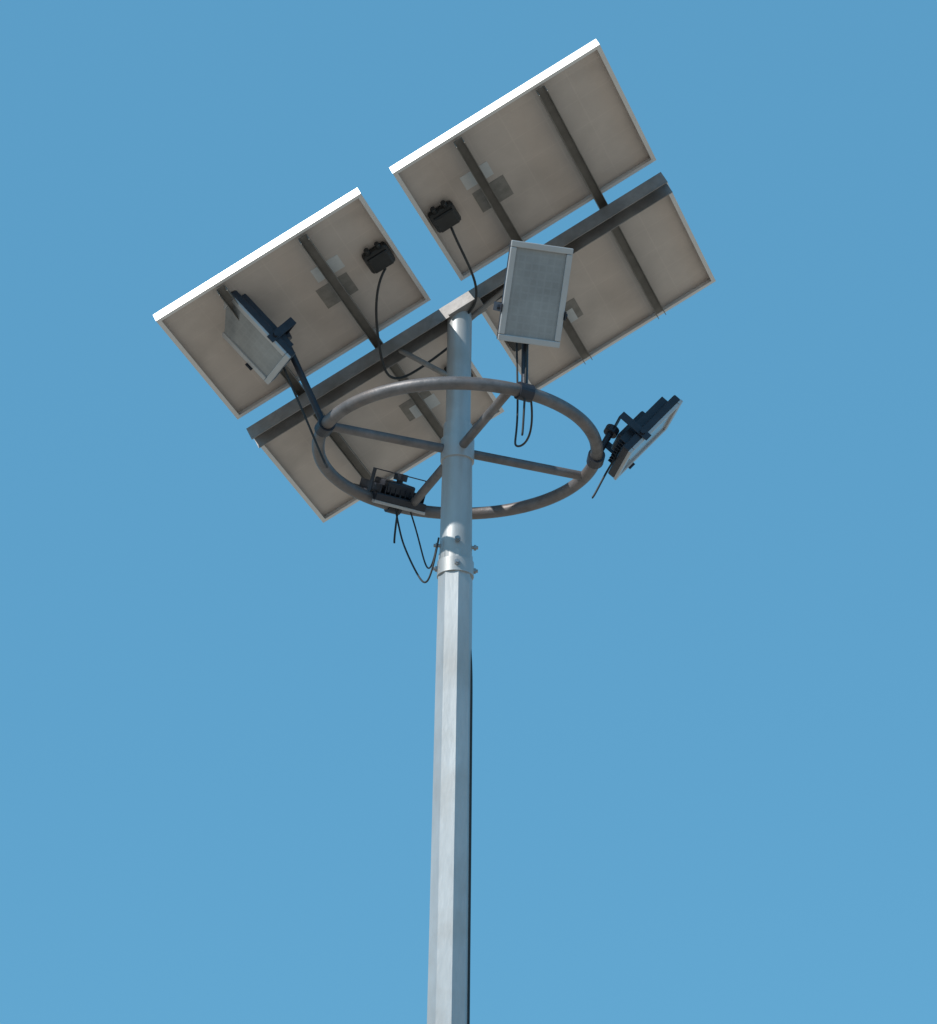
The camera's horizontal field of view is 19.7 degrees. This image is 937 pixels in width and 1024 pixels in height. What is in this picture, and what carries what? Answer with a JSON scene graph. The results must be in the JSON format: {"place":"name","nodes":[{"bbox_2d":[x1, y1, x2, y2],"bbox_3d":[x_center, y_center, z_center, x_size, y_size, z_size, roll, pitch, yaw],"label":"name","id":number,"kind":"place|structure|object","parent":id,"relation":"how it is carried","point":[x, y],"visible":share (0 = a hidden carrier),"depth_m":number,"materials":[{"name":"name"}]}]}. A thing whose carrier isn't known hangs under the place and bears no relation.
{"place":"outdoors","nodes":[
{"label":"outdoors","id":0,"kind":"place"},
{"bbox_2d":[446,311,471,421],"bbox_3d":[-0.041,-0.591,11.368,0.104,0.640,0.104,1,-27,0],"label":"pole head tube","id":1,"kind":"object","parent":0,"point":[459,347],"visible":0.73,"depth_m":11.35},
{"bbox_2d":[0,0,936,1023],"label":"sky","id":2,"kind":"structure","parent":0,"point":[704,715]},
{"bbox_3d":[-0.136,5.814,8.159,0.420,0.020,0.420,1,-27,0],"label":"base plate","id":3,"kind":"object","parent":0,"visible":0},
{"bbox_2d":[427,548,472,1023],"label":"pole shaft","id":4,"kind":"object","parent":3,"relation":"on","point":[448,959],"visible":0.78,"depth_m":10.44,"materials":[{"name":"grey metal"}]},
{"bbox_2d":[394,508,439,582],"bbox_3d":[-0.244,0.107,11.258,0.055,0.617,0.574,11,-28,-19],"label":"drop cable","id":5,"kind":"object","parent":4,"relation":"attached to","point":[419,577],"visible":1,"depth_m":11.03,"materials":[{"name":"rubber"}]},
{"bbox_2d":[398,348,446,375],"bbox_3d":[-0.189,-0.631,11.427,0.232,0.179,0.024,-8,-28,17],"label":"brace","id":6,"kind":"object","parent":4,"relation":"attached to","point":[421,361],"visible":0.87,"depth_m":11.42,"materials":[{"name":"metal"}]},
{"bbox_2d":[410,512,435,568],"bbox_3d":[-0.201,0.101,11.297,0.025,0.511,0.559,7,-27,-11],"label":"drop cable","id":7,"kind":"object","parent":4,"relation":"attached to","point":[427,567],"visible":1,"depth_m":11.22,"materials":[{"name":"rubber"}]},
{"bbox_2d":[153,39,715,522],"bbox_3d":[-0.056,-0.881,11.506,2.093,0.141,1.769,-32,-35,3],"label":"solar array","id":8,"kind":"object","parent":4,"relation":"attached to","point":[543,151],"visible":0.7,"depth_m":11.37,"materials":[{"name":"glass"}]},
{"bbox_2d":[375,268,446,379],"bbox_3d":[-0.286,-0.758,11.378,0.245,0.281,0.553,-17,-32,32],"label":"panel cable","id":9,"kind":"object","parent":8,"relation":"attached to","point":[378,339],"visible":0.95,"depth_m":11.34,"materials":[{"name":"rubber"}]},
{"bbox_2d":[450,227,477,313],"bbox_3d":[-0.012,-1.008,11.309,0.066,0.177,0.431,-3,-27,8],"label":"panel cable","id":10,"kind":"object","parent":8,"relation":"attached to","point":[469,267],"visible":1,"depth_m":11.31,"materials":[{"name":"rubber"}]},
{"bbox_2d":[514,342,532,446],"bbox_3d":[0.217,-0.589,11.283,0.048,0.870,0.853,3,-27,-3],"label":"cable","id":11,"kind":"object","parent":8,"relation":"attached to","point":[516,429],"visible":0.91,"depth_m":11.30,"materials":[{"name":"rubber"}]},
{"bbox_2d":[439,419,471,559],"bbox_3d":[-0.049,-0.055,11.100,0.135,0.680,0.135,1,-27,0],"label":"pole upper sleeve","id":12,"kind":"object","parent":4,"relation":"on","point":[456,505],"visible":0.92,"depth_m":11.04,"materials":[{"name":"grey metal"}]},
{"bbox_2d":[437,555,473,579],"bbox_3d":[-0.053,0.237,10.954,0.150,0.063,0.150,1,-27,0],"label":"sleeve collar","id":13,"kind":"object","parent":4,"relation":"attached to","point":[446,563],"visible":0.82,"depth_m":10.90,"materials":[{"name":"metal"}]},
{"bbox_2d":[433,535,477,573],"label":"sleeve bolts","id":14,"kind":"object","parent":4,"relation":"attached to","point":[457,560],"visible":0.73,"depth_m":10.94,"materials":[{"name":"metal"}]},
{"bbox_2d":[440,433,473,465],"bbox_3d":[-0.046,-0.252,11.198,0.140,0.100,0.140,1,-27,0],"label":"ring hub","id":15,"kind":"object","parent":4,"relation":"attached to","point":[450,442],"visible":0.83,"depth_m":11.15,"materials":[{"name":"metal"}]},
{"bbox_2d":[312,376,602,519],"bbox_3d":[-0.046,-0.252,11.198,1.209,0.053,1.209,1,-27,0],"label":"lamp ring","id":16,"kind":"object","parent":15,"relation":"attached to","point":[336,414],"visible":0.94,"depth_m":10.95,"materials":[{"name":"metal"}]},
{"bbox_2d":[284,332,335,436],"bbox_3d":[-0.672,-0.530,11.066,0.267,0.435,0.064,12,-29,-21],"label":"bracket","id":17,"kind":"object","parent":16,"relation":"attached to","point":[320,430],"visible":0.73,"depth_m":11.04,"materials":[{"name":"metal"}]},
{"bbox_2d":[222,290,295,384],"bbox_3d":[-0.861,-0.741,11.072,0.360,0.153,0.280,47,-35,0],"label":"flood lamp","id":18,"kind":"object","parent":17,"relation":"attached to","point":[257,340],"visible":0.98,"depth_m":11.00,"materials":[{"name":"paint"}]},
{"bbox_2d":[283,367,327,467],"bbox_3d":[-0.678,-0.428,11.010,0.242,0.509,0.009,12,-29,-21],"label":"lamp cable","id":19,"kind":"object","parent":18,"relation":"attached to","point":[305,417],"visible":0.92,"depth_m":10.99,"materials":[{"name":"rubber"}]},
{"bbox_2d":[333,423,443,452],"bbox_3d":[-0.331,-0.306,11.099,0.503,0.038,0.038,11,-28,-19],"label":"ring spoke","id":20,"kind":"object","parent":16,"relation":"attached to","point":[387,437],"visible":1,"depth_m":11.08,"materials":[{"name":"metal"}]},
{"bbox_2d":[384,472,407,514],"bbox_3d":[-0.308,-0.085,11.653,0.060,0.174,0.130,14,-30,-25],"label":"ring clamp","id":21,"kind":"object","parent":16,"relation":"attached to","point":[400,478],"visible":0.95,"depth_m":11.63,"materials":[{"name":"metal"}]},
{"bbox_2d":[354,467,425,514],"bbox_3d":[-0.338,-0.099,11.721,0.280,0.153,0.300,14,2,-25],"label":"flood lamp","id":22,"kind":"object","parent":21,"relation":"attached to","point":[385,492],"visible":0.84,"depth_m":11.61,"materials":[{"name":"metal"}]},
{"bbox_2d":[393,494,400,542],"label":"lamp cable","id":23,"kind":"object","parent":22,"relation":"attached to","point":[395,528],"visible":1,"depth_m":11.58,"materials":[{"name":"rubber"}]},
{"bbox_2d":[410,464,441,505],"bbox_3d":[-0.159,-0.126,11.454,0.038,0.038,0.503,11,-28,-19],"label":"ring spoke","id":24,"kind":"object","parent":16,"relation":"attached to","point":[426,487],"visible":0.7,"depth_m":11.46,"materials":[{"name":"metal"}]},
{"bbox_2d":[459,394,510,447],"bbox_3d":[0.067,-0.378,10.943,0.038,0.038,0.503,11,-28,-19],"label":"ring spoke","id":25,"kind":"object","parent":16,"relation":"attached to","point":[489,413],"visible":1,"depth_m":10.93,"materials":[{"name":"metal"}]},
{"bbox_2d":[514,343,534,401],"bbox_3d":[0.225,-0.630,10.812,0.063,0.409,0.078,14,-29,-24],"label":"ring clamp","id":26,"kind":"object","parent":16,"relation":"attached to","point":[527,391],"visible":0.61,"depth_m":10.72,"materials":[{"name":"metal"}]},
{"bbox_2d":[493,240,573,347],"bbox_3d":[0.255,-0.875,10.811,0.290,0.400,0.153,7,6,-12],"label":"flood lamp","id":27,"kind":"object","parent":26,"relation":"attached to","point":[530,307],"visible":1,"depth_m":10.75,"materials":[{"name":"paint"}]},
{"bbox_2d":[521,344,527,435],"bbox_3d":[0.226,-0.541,10.753,0.010,0.504,0.071,9,-28,-15],"label":"lamp cable","id":28,"kind":"object","parent":27,"relation":"attached to","point":[524,399],"visible":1,"depth_m":10.73,"materials":[{"name":"rubber"}]},
{"bbox_2d":[474,450,580,479],"bbox_3d":[0.239,-0.198,11.298,0.503,0.038,0.038,11,-28,-19],"label":"ring spoke","id":29,"kind":"object","parent":16,"relation":"attached to","point":[526,464],"visible":1,"depth_m":11.29,"materials":[{"name":"metal"}]},
{"bbox_2d":[586,424,618,468],"bbox_3d":[0.563,-0.278,11.270,0.140,0.199,0.066,5,-27,-8],"label":"ring clamp","id":30,"kind":"object","parent":16,"relation":"attached to","point":[610,431],"visible":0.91,"depth_m":11.27,"materials":[{"name":"metal"}]},
{"bbox_2d":[606,395,682,479],"bbox_3d":[0.709,-0.342,11.337,0.153,0.360,0.290,41,-27,9],"label":"flood lamp","id":31,"kind":"object","parent":30,"relation":"attached to","point":[639,434],"visible":0.94,"depth_m":11.26,"materials":[{"name":"metal"}]},
{"bbox_2d":[592,450,618,498],"bbox_3d":[0.573,-0.174,11.223,0.125,0.278,0.010,5,-27,-9],"label":"lamp cable","id":32,"kind":"object","parent":31,"relation":"attached to","point":[605,474],"visible":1,"depth_m":11.21,"materials":[{"name":"rubber"}]},
{"bbox_2d":[467,652,472,1023],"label":"shaft cable","id":33,"kind":"object","parent":4,"relation":"attached to","point":[470,836],"visible":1,"depth_m":10.43,"materials":[{"name":"rubber"}]},
{"bbox_2d":[471,287,503,319],"bbox_3d":[0.114,-0.913,11.473,0.246,0.172,0.024,-12,-29,23],"label":"brace","id":34,"kind":"object","parent":4,"relation":"attached to","point":[488,303],"visible":0.66,"depth_m":11.47,"materials":[{"name":"metal"}]}
]}

